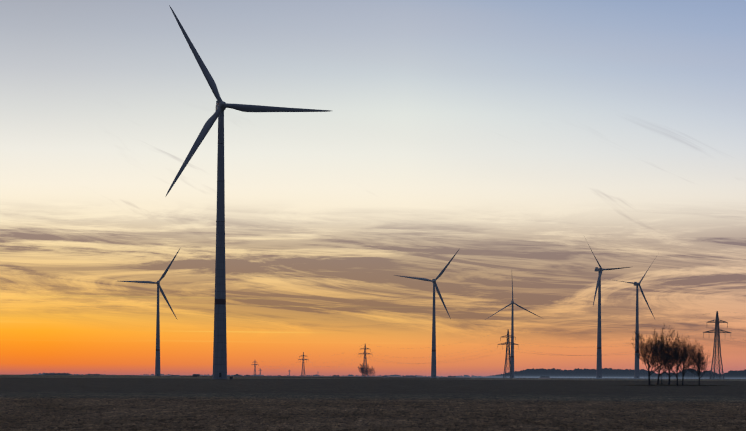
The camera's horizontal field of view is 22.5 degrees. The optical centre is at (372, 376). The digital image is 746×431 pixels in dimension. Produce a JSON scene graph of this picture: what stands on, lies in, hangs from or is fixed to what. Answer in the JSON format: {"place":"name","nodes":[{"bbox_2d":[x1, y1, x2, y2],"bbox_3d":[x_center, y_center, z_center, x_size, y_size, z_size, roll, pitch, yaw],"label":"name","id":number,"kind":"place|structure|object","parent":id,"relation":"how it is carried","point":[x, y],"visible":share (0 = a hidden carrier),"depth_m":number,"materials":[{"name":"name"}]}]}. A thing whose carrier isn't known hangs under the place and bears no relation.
{"place":"outdoors","nodes":[
{"label":"outdoors","id":0,"kind":"place"},
{"bbox_2d":[0,375,745,393],"bbox_3d":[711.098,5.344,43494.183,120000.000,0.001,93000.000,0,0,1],"label":"field ground","id":1,"kind":"structure","parent":0,"point":[319,385],"depth_m":391.13,"materials":[{"name":"soil"}]},
{"bbox_2d":[119,249,179,375],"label":"wind turbine","id":2,"kind":"object","parent":1,"relation":"on","point":[157,365],"visible":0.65,"depth_m":2593.67,"materials":[{"name":"paint"}]},
{"bbox_2d":[166,5,330,378],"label":"wind turbine","id":3,"kind":"object","parent":1,"relation":"on","point":[220,356],"visible":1,"depth_m":975.02,"materials":[{"name":"paint"}]},
{"bbox_2d":[251,361,258,375],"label":"pylon","id":4,"kind":"object","parent":1,"relation":"on","point":[254,364],"depth_m":6116.23,"materials":[{"name":"silver metal"}]},
{"bbox_2d":[25,372,485,376],"bbox_3d":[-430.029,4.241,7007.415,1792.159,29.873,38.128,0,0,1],"label":"treeline","id":5,"kind":"object","parent":1,"relation":"on","point":[351,375],"depth_m":7000.58,"materials":[{"name":"plant"}]},
{"bbox_2d":[44,373,549,378],"bbox_3d":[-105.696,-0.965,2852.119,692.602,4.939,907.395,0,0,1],"label":"treeline","id":6,"kind":"object","parent":1,"relation":"on","point":[541,377],"depth_m":2698.76,"materials":[{"name":"plant"}]},
{"bbox_2d":[299,352,307,376],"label":"pylon","id":7,"kind":"object","parent":1,"relation":"on","point":[302,373],"depth_m":4183.61,"materials":[{"name":"silver metal"}]},
{"bbox_2d":[358,363,369,375],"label":"tree","id":8,"kind":"object","parent":1,"relation":"on","point":[364,370],"depth_m":2896.16,"materials":[{"name":"brown plant"}]},
{"bbox_2d":[359,344,369,375],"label":"pylon","id":9,"kind":"object","parent":1,"relation":"on","point":[364,348],"depth_m":3050.00,"materials":[{"name":"silver metal"}]},
{"bbox_2d":[368,366,375,375],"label":"tree","id":10,"kind":"object","parent":1,"relation":"on","point":[372,368],"depth_m":2914.82,"materials":[{"name":"brown plant"}]},
{"bbox_2d":[0,391,745,430],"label":"field","id":11,"kind":"structure","parent":1,"relation":"on","point":[159,411],"depth_m":98.83,"materials":[{"name":"soil"}]},
{"bbox_2d":[394,250,458,377],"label":"wind turbine","id":12,"kind":"object","parent":1,"relation":"on","point":[433,360],"visible":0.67,"depth_m":2604.99,"materials":[{"name":"paint"}]},
{"bbox_2d":[497,329,518,377],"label":"pylon","id":13,"kind":"object","parent":1,"relation":"on","point":[508,342],"depth_m":2083.16,"materials":[{"name":"silver metal"}]},
{"bbox_2d":[360,336,511,363],"bbox_3d":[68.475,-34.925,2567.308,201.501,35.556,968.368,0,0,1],"label":"power line","id":14,"kind":"object","parent":13,"relation":"attached to","point":[434,357],"depth_m":2531.77,"materials":[{"name":"grey metal"}]},
{"bbox_2d":[485,282,539,377],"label":"wind turbine","id":15,"kind":"object","parent":1,"relation":"on","point":[512,339],"visible":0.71,"depth_m":3188.54,"materials":[{"name":"paint"}]},
{"bbox_2d":[477,368,656,377],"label":"forest","id":16,"kind":"object","parent":1,"relation":"on","point":[588,373],"depth_m":5979.83,"materials":[{"name":"plant"}]},
{"bbox_2d":[588,244,629,378],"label":"wind turbine","id":17,"kind":"object","parent":1,"relation":"on","point":[599,349],"visible":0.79,"depth_m":2471.84,"materials":[{"name":"paint"}]},
{"bbox_2d":[609,256,656,378],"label":"wind turbine","id":18,"kind":"object","parent":1,"relation":"on","point":[636,369],"visible":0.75,"depth_m":2711.01,"materials":[{"name":"paint"}]},
{"bbox_2d":[632,326,681,384],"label":"tree","id":19,"kind":"object","parent":1,"relation":"on","point":[642,347],"visible":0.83,"depth_m":468.44,"materials":[{"name":"brown plant"}]},
{"bbox_2d":[645,328,682,384],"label":"tree","id":20,"kind":"object","parent":1,"relation":"on","point":[665,370],"visible":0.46,"depth_m":471.48,"materials":[{"name":"brown plant"}]},
{"bbox_2d":[641,325,692,384],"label":"tree","id":21,"kind":"object","parent":1,"relation":"on","point":[668,358],"visible":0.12,"depth_m":474.58,"materials":[{"name":"brown plant"}]},
{"bbox_2d":[660,333,699,385],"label":"tree","id":22,"kind":"object","parent":1,"relation":"on","point":[680,355],"visible":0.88,"depth_m":464.90,"materials":[{"name":"brown plant"}]},
{"bbox_2d":[670,336,701,384],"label":"tree","id":23,"kind":"object","parent":1,"relation":"on","point":[685,361],"visible":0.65,"depth_m":466.09,"materials":[{"name":"brown plant"}]},
{"bbox_2d":[644,368,745,378],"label":"treeline","id":24,"kind":"object","parent":1,"relation":"on","point":[732,374],"depth_m":4182.57,"materials":[{"name":"plant"}]},
{"bbox_2d":[685,343,710,384],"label":"tree","id":25,"kind":"object","parent":1,"relation":"on","point":[699,363],"visible":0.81,"depth_m":467.88,"materials":[{"name":"brown plant"}]},
{"bbox_2d":[703,311,730,378],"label":"pylon","id":26,"kind":"object","parent":1,"relation":"on","point":[718,331],"visible":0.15,"depth_m":1488.60,"materials":[{"name":"silver metal"}]},
{"bbox_2d":[502,311,725,355],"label":"power line","id":27,"kind":"object","parent":26,"relation":"attached to","point":[611,346],"depth_m":1770.24,"materials":[{"name":"grey metal"}]},
{"bbox_2d":[0,0,745,376],"label":"sky","id":28,"kind":"structure","parent":0,"point":[516,137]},
{"bbox_2d":[202,371,743,378],"bbox_3d":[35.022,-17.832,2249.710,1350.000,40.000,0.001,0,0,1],"label":"fog bank","id":29,"kind":"structure","parent":0,"point":[569,377],"depth_m":2246.19,"materials":[{"name":"grey"}]},
{"bbox_2d":[625,384,738,385],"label":"field","id":30,"kind":"structure","parent":0,"point":[673,385],"depth_m":466.25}
]}

